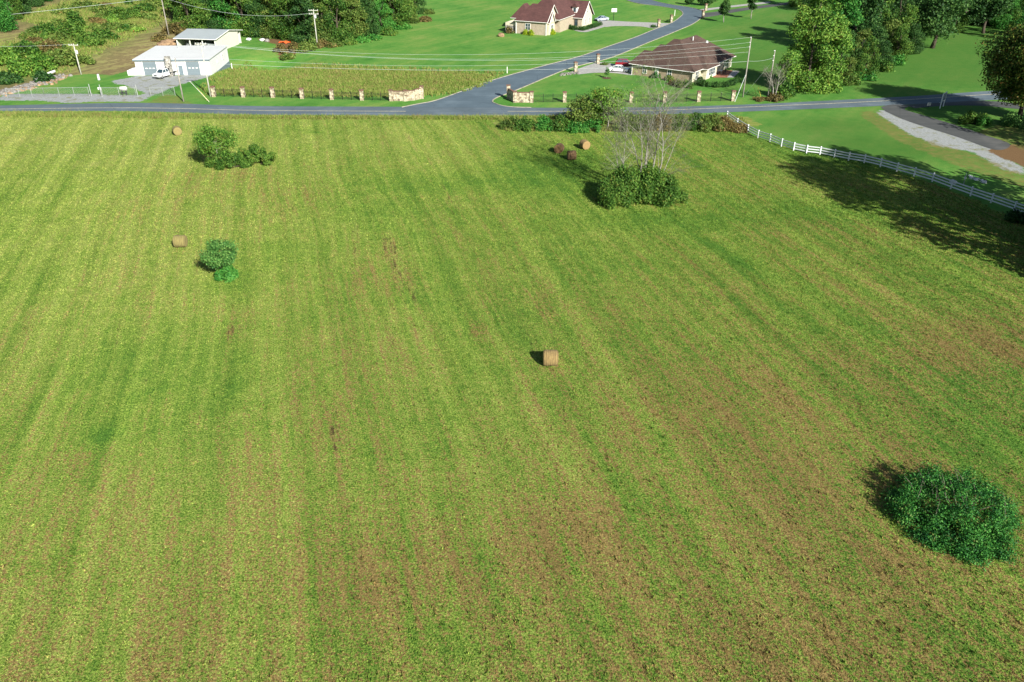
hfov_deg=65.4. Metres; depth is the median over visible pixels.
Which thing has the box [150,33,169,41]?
scrub bush
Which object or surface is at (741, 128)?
hedge shrub
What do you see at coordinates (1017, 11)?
forest tree
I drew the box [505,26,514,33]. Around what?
ornamental grass
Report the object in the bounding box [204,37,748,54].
power line
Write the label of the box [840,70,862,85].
shrub
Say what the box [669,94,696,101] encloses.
iron fence panel
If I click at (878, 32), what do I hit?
forest tree
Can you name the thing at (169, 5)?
forest tree
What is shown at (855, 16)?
forest tree
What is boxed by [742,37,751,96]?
utility pole
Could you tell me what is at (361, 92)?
stone pillar
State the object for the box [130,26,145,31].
scrub bush
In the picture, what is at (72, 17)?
scrub bush
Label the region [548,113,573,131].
hedge shrub
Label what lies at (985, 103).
lane
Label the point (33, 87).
brown rubble
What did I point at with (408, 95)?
entrance wall
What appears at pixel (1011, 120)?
shrub
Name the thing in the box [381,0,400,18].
forest tree
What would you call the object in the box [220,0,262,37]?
forest tree
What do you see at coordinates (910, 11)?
forest tree
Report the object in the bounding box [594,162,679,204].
bush
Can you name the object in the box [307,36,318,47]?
brush
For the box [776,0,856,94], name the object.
tree
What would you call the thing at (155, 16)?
scrub bush
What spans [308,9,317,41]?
utility pole
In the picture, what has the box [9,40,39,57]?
scrub bush
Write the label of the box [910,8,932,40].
forest tree
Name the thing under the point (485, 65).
power line
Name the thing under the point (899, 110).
lane
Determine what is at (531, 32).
round shrub
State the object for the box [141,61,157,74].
roll door
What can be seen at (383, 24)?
forest tree
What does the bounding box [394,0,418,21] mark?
forest tree
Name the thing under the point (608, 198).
bush
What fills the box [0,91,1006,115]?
road
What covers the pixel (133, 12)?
scrub bush
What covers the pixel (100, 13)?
scrub bush
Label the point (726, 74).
patio
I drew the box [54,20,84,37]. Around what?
scrub bush
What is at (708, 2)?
tree
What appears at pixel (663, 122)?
hedge shrub
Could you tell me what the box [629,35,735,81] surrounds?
brown roof house
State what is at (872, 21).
forest tree
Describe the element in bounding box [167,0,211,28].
forest tree
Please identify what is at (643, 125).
hedge shrub
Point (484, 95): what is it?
side road
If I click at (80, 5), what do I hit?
scrub bush
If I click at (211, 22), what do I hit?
forest tree
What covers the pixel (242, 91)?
stone pillar
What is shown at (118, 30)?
scrub bush
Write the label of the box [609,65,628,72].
parked car
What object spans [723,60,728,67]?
window
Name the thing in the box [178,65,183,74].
door
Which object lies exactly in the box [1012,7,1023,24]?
forest tree
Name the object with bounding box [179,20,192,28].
scrub bush
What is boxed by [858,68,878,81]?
shrub
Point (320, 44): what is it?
brush
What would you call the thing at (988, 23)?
forest tree
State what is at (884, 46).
forest tree
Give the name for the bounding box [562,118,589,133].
hedge shrub
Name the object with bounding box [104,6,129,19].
scrub bush
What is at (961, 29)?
forest tree
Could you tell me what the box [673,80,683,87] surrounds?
garden shrub
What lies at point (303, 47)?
brush
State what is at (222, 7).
forest tree
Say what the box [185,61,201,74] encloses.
roll door
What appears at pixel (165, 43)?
dirt mound
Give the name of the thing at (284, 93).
iron fence panel
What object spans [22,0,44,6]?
forest tree
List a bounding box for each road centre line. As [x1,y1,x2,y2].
[28,108,293,110]
[642,94,989,110]
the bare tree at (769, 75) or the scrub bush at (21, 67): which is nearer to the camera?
the bare tree at (769, 75)
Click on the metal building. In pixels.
(188, 58)
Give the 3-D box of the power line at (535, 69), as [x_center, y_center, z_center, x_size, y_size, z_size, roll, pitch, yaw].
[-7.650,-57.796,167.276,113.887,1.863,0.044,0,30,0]
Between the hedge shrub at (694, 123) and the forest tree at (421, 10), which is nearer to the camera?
the hedge shrub at (694, 123)
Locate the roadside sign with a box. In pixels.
[939,91,947,107]
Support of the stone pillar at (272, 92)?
on the ground at (458, 34)
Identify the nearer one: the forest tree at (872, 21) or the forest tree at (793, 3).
the forest tree at (872, 21)
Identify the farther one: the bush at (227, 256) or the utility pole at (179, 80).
the utility pole at (179, 80)
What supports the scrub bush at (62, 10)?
on the ground at (458, 34)
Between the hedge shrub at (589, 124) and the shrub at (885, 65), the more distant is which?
the shrub at (885, 65)
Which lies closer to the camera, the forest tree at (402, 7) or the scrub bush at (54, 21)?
the scrub bush at (54, 21)
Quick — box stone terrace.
[505,20,515,32]
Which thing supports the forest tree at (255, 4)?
on the ground at (458, 34)
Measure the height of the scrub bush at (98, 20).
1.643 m
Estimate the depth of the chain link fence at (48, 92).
170.19 m
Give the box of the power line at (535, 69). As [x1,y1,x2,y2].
[212,61,746,69]
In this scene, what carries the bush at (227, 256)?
on the ground at (458, 34)
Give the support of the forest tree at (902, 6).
on the ground at (458, 34)
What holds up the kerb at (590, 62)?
on the ground at (458, 34)
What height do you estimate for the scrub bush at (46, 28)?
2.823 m
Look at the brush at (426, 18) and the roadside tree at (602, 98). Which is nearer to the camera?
the roadside tree at (602, 98)
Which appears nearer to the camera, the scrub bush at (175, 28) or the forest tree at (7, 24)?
the forest tree at (7, 24)
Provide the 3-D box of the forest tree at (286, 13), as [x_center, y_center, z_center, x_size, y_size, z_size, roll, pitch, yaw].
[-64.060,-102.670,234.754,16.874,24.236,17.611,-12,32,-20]
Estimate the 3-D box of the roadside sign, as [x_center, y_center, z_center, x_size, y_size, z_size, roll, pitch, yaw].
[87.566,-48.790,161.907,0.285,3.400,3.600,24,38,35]
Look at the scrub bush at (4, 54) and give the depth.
190.66 m
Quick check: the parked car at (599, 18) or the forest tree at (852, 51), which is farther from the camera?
the parked car at (599, 18)
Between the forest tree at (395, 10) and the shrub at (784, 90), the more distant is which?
the forest tree at (395, 10)
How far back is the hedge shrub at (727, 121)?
146.39 m
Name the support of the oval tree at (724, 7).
on the ground at (458, 34)
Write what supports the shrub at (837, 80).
on the ground at (458, 34)
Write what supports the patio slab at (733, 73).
on the patio at (726, 74)
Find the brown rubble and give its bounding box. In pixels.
[0,75,67,95]
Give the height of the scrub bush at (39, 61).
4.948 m
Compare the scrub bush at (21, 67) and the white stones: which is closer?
the white stones
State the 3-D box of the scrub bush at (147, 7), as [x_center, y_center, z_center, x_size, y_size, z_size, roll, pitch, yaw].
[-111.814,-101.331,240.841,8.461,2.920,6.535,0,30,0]
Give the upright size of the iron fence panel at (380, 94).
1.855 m
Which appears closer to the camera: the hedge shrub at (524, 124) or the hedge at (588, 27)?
the hedge shrub at (524, 124)
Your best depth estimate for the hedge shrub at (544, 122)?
146.67 m
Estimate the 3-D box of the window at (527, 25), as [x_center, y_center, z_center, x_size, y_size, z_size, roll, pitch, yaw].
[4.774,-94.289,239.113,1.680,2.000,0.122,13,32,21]
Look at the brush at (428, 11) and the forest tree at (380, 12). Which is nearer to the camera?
the forest tree at (380, 12)
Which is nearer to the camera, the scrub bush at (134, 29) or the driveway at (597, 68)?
the driveway at (597, 68)
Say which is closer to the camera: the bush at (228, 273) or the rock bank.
the bush at (228, 273)
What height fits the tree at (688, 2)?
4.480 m
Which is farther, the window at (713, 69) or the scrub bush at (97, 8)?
the scrub bush at (97, 8)
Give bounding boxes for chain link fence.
[5,87,89,97]
[101,87,135,95]
[149,87,175,95]
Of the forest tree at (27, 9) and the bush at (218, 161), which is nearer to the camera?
the bush at (218, 161)
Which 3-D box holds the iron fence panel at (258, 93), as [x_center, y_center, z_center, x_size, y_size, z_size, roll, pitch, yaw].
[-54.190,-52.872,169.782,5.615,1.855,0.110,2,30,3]
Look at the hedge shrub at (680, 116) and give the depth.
146.67 m
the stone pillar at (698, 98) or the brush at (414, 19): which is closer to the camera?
the stone pillar at (698, 98)
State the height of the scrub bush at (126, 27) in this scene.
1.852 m
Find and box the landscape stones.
[560,71,578,75]
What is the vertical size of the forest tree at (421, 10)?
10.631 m
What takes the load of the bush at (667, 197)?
on the ground at (458, 34)
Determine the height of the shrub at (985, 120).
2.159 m
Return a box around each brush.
[273,42,288,52]
[280,52,295,59]
[288,41,298,51]
[295,39,316,52]
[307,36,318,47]
[316,38,336,48]
[324,37,344,47]
[342,36,357,44]
[355,34,370,42]
[366,33,381,40]
[382,25,398,35]
[394,21,412,29]
[408,14,419,23]
[419,15,432,21]
[422,8,434,14]
[751,96,767,101]
[765,92,783,101]
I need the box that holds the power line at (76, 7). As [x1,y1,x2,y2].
[18,0,136,13]
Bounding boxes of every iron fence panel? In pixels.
[215,89,240,96]
[245,88,269,96]
[274,90,299,97]
[303,90,328,98]
[333,91,359,99]
[363,92,388,99]
[533,94,560,101]
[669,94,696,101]
[700,92,731,100]
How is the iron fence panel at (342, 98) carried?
on the ground at (458, 34)
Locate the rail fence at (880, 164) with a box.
[727,111,1023,211]
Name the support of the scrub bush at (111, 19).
on the ground at (458, 34)
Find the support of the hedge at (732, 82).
on the ground at (458, 34)
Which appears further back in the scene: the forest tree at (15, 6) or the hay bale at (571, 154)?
the forest tree at (15, 6)
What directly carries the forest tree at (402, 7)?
on the ground at (458, 34)
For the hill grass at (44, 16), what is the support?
on the ground at (458, 34)
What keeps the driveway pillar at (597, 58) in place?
on the ground at (458, 34)
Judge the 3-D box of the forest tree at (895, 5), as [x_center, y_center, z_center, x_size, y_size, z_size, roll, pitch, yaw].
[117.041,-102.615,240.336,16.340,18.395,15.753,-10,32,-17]
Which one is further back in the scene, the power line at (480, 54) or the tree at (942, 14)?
the tree at (942, 14)
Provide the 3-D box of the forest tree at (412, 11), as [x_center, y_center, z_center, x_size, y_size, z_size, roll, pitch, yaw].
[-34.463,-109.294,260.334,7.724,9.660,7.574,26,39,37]
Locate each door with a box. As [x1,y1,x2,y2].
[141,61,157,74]
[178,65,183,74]
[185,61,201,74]
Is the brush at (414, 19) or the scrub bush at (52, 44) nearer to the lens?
the scrub bush at (52, 44)
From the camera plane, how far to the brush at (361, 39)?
227.55 m
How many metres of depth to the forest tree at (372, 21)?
238.79 m
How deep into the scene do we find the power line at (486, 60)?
166.56 m
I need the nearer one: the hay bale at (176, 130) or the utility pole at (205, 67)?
the hay bale at (176, 130)
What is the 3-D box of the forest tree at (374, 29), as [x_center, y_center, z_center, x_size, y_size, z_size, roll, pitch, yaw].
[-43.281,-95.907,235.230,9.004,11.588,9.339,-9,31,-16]
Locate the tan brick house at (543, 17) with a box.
[510,0,593,35]
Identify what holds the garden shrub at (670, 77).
on the ground at (458, 34)
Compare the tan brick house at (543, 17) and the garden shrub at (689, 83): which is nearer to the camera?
the garden shrub at (689, 83)
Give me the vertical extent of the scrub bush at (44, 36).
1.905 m
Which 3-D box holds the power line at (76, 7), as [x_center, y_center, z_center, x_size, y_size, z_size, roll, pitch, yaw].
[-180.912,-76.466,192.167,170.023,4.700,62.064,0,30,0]
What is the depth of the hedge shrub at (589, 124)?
146.23 m
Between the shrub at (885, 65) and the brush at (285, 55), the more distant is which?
the brush at (285, 55)
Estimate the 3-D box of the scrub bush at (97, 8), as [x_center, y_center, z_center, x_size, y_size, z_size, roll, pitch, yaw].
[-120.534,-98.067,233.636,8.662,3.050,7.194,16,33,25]
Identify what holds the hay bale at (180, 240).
on the ground at (458, 34)
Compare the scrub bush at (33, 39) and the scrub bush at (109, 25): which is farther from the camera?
the scrub bush at (109, 25)
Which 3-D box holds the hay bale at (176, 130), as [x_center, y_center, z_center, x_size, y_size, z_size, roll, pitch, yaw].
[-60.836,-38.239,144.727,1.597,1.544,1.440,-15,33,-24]
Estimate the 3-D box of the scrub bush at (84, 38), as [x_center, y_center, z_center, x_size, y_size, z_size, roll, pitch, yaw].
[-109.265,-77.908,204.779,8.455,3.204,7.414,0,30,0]
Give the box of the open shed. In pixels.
[173,29,241,48]
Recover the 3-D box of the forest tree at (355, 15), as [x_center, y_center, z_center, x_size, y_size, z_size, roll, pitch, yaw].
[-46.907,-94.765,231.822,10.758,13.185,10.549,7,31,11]
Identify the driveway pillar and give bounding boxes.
[573,61,577,71]
[596,53,600,63]
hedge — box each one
[569,21,602,29]
[693,76,739,87]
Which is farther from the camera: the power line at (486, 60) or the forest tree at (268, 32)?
the forest tree at (268, 32)
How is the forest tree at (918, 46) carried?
on the ground at (458, 34)
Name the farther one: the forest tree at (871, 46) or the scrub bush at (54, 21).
the scrub bush at (54, 21)
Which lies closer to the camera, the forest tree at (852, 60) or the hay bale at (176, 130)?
the hay bale at (176, 130)
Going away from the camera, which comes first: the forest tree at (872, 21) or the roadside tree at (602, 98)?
the roadside tree at (602, 98)
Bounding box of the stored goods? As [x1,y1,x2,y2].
[186,41,212,45]
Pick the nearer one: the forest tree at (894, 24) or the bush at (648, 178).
the bush at (648, 178)
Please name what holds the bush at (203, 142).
on the ground at (458, 34)
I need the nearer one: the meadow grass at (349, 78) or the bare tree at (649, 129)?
the bare tree at (649, 129)
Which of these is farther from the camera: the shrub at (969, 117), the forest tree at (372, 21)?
the forest tree at (372, 21)
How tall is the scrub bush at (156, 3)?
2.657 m
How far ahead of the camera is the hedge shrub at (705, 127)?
146.18 m
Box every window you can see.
[525,23,530,29]
[708,67,715,75]
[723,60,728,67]
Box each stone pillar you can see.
[210,86,215,96]
[239,86,245,96]
[269,86,274,97]
[298,88,303,98]
[328,88,333,99]
[359,89,363,100]
[563,91,566,102]
[629,91,633,102]
[696,90,701,101]
[730,90,736,100]
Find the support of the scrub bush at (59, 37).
on the ground at (458, 34)
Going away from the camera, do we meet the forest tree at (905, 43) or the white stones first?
the white stones
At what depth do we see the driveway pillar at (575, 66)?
191.69 m
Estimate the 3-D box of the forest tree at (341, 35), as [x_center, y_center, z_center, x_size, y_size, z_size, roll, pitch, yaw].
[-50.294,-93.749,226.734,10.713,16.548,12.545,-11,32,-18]
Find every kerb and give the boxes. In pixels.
[403,0,682,106]
[492,0,701,107]
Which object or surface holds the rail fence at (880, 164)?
on the ground at (458, 34)
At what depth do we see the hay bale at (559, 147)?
134.59 m
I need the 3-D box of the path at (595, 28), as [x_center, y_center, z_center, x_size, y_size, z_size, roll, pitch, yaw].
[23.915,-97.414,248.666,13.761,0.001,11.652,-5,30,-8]
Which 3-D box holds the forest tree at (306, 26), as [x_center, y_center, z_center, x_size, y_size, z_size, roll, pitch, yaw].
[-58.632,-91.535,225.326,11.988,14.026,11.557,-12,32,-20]
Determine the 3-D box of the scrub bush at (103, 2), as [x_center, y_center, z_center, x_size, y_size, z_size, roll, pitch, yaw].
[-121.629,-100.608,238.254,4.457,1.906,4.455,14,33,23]
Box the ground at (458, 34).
[0,0,1023,681]
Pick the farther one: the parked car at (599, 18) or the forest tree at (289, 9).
the parked car at (599, 18)
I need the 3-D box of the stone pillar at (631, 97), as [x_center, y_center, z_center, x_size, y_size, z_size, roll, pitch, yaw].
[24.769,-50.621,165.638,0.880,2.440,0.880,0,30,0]
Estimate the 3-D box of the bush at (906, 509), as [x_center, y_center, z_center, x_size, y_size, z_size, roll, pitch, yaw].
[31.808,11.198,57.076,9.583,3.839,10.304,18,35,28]
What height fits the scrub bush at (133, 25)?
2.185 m
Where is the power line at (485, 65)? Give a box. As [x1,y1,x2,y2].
[216,52,743,65]
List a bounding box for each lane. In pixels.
[881,104,1009,149]
[906,101,1019,108]
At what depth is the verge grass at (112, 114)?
155.18 m
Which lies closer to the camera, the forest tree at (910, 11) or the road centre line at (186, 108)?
the road centre line at (186, 108)
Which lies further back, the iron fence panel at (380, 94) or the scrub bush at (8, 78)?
the scrub bush at (8, 78)
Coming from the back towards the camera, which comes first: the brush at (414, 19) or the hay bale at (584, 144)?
the brush at (414, 19)
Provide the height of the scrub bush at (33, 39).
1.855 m
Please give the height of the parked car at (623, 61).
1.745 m
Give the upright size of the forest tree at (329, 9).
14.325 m
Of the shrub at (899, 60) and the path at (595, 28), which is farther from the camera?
the path at (595, 28)
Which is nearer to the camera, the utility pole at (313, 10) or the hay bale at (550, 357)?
the hay bale at (550, 357)
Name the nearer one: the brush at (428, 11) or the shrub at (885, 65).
the shrub at (885, 65)
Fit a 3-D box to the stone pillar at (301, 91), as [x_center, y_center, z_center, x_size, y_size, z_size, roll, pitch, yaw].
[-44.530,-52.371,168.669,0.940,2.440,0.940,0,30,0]
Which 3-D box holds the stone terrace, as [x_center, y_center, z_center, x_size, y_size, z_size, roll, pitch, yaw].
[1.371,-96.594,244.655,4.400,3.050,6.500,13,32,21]
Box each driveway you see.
[577,62,631,74]
[598,20,668,27]
[700,2,770,9]
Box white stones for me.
[968,175,986,183]
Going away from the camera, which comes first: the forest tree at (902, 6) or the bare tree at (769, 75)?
the bare tree at (769, 75)
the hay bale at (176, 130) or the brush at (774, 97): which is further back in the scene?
the brush at (774, 97)
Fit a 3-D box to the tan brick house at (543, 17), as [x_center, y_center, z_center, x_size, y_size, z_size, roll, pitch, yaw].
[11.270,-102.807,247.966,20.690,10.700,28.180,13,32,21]
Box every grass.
[0,0,173,76]
[0,109,747,131]
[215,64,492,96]
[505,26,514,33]
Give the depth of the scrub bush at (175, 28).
223.33 m
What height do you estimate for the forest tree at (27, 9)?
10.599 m
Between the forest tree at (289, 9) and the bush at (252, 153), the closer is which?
the bush at (252, 153)
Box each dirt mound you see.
[156,41,170,45]
[170,41,176,45]
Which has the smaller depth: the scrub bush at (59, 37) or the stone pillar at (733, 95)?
the stone pillar at (733, 95)
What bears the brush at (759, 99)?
on the ground at (458, 34)
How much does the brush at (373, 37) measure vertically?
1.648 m
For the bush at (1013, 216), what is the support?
on the ground at (458, 34)
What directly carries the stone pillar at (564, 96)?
on the ground at (458, 34)
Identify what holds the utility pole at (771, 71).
on the ground at (458, 34)
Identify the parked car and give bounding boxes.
[594,16,608,20]
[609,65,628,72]
[615,58,631,66]
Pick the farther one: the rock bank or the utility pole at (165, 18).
the utility pole at (165, 18)
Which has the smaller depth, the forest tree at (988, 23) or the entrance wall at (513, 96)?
the entrance wall at (513, 96)
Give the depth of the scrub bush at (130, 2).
244.36 m
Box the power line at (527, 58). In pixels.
[213,42,748,58]
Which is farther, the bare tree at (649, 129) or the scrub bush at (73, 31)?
the scrub bush at (73, 31)
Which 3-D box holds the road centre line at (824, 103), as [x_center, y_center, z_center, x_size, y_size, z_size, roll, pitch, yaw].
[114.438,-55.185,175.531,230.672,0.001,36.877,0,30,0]
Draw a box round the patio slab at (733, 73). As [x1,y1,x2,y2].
[728,70,738,76]
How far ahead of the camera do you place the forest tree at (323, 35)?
224.93 m
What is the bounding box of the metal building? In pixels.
[127,45,229,75]
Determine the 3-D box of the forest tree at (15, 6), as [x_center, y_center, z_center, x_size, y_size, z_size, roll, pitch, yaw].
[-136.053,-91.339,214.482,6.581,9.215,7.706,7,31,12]
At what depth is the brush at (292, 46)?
216.22 m
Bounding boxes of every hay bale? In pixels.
[172,126,181,134]
[172,235,187,246]
[543,350,557,365]
[554,143,564,153]
[567,150,576,159]
[579,139,589,149]
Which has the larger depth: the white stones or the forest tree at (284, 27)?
the forest tree at (284, 27)
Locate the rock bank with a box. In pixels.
[0,73,72,94]
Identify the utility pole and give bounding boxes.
[69,44,81,74]
[161,0,168,34]
[173,58,183,101]
[195,42,210,96]
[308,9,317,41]
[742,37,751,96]
[767,50,775,95]
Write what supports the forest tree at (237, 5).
on the ground at (458, 34)
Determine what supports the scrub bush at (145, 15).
on the ground at (458, 34)
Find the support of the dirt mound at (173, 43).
on the ground at (458, 34)
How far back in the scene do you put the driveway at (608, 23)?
258.02 m
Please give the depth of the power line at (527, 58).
166.12 m
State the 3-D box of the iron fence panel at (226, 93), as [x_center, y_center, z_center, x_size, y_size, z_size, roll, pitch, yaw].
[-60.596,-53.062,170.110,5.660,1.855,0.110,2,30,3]
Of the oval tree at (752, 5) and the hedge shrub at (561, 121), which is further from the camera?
the oval tree at (752, 5)
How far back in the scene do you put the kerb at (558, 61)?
205.56 m
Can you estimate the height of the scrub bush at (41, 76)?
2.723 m
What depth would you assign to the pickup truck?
186.14 m
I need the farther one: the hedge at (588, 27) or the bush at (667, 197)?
the hedge at (588, 27)
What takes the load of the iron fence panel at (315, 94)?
on the ground at (458, 34)
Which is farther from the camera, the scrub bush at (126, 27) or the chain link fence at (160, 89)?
the scrub bush at (126, 27)
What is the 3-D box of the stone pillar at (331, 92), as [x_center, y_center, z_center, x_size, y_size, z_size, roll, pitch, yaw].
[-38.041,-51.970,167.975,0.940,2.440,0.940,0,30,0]
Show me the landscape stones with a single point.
(569, 73)
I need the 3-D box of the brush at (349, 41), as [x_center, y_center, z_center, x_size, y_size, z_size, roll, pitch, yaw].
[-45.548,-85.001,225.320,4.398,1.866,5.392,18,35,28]
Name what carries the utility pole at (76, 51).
on the ground at (458, 34)
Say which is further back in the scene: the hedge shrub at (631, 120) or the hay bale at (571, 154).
the hedge shrub at (631, 120)
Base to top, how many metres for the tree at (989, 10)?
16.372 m
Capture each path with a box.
[572,25,604,31]
[704,2,787,16]
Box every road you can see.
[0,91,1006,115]
[406,0,701,107]
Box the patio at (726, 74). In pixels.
[713,70,732,76]
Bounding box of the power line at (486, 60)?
[210,44,744,60]
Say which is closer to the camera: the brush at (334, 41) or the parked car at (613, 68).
the parked car at (613, 68)
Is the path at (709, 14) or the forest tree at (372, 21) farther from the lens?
the path at (709, 14)
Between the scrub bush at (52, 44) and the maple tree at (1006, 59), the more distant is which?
the scrub bush at (52, 44)
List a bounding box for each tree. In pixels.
[0,0,18,31]
[0,0,24,19]
[2,0,33,13]
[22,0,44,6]
[161,0,214,20]
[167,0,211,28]
[187,0,226,28]
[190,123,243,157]
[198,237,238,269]
[207,0,246,28]
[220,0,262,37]
[221,0,248,18]
[240,0,273,37]
[257,0,285,38]
[264,0,305,40]
[274,0,316,35]
[283,0,323,42]
[283,0,327,27]
[309,1,335,41]
[314,0,340,28]
[318,0,356,40]
[339,0,368,36]
[351,0,378,24]
[354,0,381,35]
[365,0,386,23]
[372,0,395,32]
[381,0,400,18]
[384,0,413,26]
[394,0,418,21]
[405,0,418,20]
[412,0,426,14]
[561,93,601,123]
[585,86,628,128]
[589,47,720,187]
[684,0,693,4]
[697,0,713,4]
[718,0,730,21]
[747,0,757,18]
[762,58,791,93]
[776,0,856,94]
[787,0,812,6]
[797,0,831,33]
[813,0,864,49]
[824,30,863,73]
[832,0,887,44]
[837,56,856,85]
[847,35,882,77]
[849,28,873,68]
[852,0,899,31]
[861,26,892,62]
[872,18,903,55]
[875,40,895,64]
[884,0,923,28]
[884,3,919,46]
[884,23,913,60]
[893,0,925,23]
[900,23,926,54]
[909,0,976,48]
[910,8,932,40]
[949,2,968,32]
[955,0,983,25]
[965,0,1015,33]
[975,18,1023,118]
[986,1,1021,25]
[989,0,1019,29]
[1000,0,1023,33]
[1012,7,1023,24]
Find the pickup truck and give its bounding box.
[152,67,175,78]
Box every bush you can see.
[0,45,22,64]
[0,70,25,84]
[3,53,32,76]
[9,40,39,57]
[17,27,39,38]
[23,49,57,71]
[25,21,54,33]
[27,37,42,42]
[31,70,55,82]
[36,38,65,52]
[39,32,50,39]
[47,17,64,26]
[48,30,71,42]
[48,46,80,65]
[49,2,79,14]
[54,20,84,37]
[62,37,76,44]
[64,10,85,26]
[65,0,94,9]
[72,55,96,64]
[75,31,106,45]
[86,2,114,12]
[87,22,103,29]
[87,27,120,39]
[88,17,107,23]
[96,10,106,15]
[98,1,114,6]
[101,21,121,29]
[102,15,120,22]
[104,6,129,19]
[115,28,124,32]
[119,22,138,28]
[120,23,129,30]
[123,0,133,4]
[124,6,142,17]
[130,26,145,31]
[134,1,156,11]
[140,11,154,19]
[144,0,164,7]
[149,12,159,18]
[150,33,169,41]
[160,22,185,34]
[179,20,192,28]
[204,150,251,170]
[213,264,238,282]
[236,143,276,165]
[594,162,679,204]
[597,181,633,209]
[651,185,690,207]
[880,459,1023,573]
[1004,208,1023,223]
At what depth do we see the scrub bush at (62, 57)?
192.05 m
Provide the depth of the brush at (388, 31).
237.63 m
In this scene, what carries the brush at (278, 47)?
on the ground at (458, 34)
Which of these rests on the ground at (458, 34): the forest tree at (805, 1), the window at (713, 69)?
the forest tree at (805, 1)
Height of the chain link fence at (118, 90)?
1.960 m
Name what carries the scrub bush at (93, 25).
on the ground at (458, 34)
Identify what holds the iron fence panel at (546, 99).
on the ground at (458, 34)
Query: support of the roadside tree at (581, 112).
on the ground at (458, 34)
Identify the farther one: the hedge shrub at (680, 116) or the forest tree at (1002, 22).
the forest tree at (1002, 22)
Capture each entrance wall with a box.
[388,85,423,100]
[506,84,533,102]
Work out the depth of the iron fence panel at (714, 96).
166.65 m
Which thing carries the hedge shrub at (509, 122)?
on the ground at (458, 34)
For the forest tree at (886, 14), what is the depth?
231.57 m
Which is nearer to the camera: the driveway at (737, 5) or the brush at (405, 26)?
the brush at (405, 26)
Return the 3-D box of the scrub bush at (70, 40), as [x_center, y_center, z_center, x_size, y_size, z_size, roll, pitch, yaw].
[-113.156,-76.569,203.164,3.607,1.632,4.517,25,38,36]
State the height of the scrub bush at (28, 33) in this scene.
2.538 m
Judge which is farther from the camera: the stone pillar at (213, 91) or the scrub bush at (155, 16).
the scrub bush at (155, 16)
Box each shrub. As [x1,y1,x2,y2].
[498,115,518,129]
[514,115,535,131]
[528,29,534,35]
[535,114,554,131]
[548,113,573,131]
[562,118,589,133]
[580,118,601,132]
[610,111,638,131]
[630,112,654,130]
[647,113,671,131]
[664,75,673,80]
[669,112,688,131]
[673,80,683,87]
[680,111,711,130]
[683,79,693,88]
[697,111,725,132]
[711,114,737,131]
[729,122,748,132]
[769,77,796,99]
[813,72,842,90]
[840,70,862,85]
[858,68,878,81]
[872,58,894,71]
[890,53,906,65]
[957,110,987,124]
[976,115,992,126]
[999,111,1023,127]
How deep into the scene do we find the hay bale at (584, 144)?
136.60 m
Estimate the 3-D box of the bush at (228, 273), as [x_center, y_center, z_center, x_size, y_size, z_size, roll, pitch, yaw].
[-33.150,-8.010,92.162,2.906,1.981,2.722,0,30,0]
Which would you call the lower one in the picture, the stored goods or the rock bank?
the rock bank
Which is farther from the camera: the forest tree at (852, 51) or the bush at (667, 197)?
the forest tree at (852, 51)
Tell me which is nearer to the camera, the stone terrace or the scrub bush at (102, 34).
the scrub bush at (102, 34)
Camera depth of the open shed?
217.08 m
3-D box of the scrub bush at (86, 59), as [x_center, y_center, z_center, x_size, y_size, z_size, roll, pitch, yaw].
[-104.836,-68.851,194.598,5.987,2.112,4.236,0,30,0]
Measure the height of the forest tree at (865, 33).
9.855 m

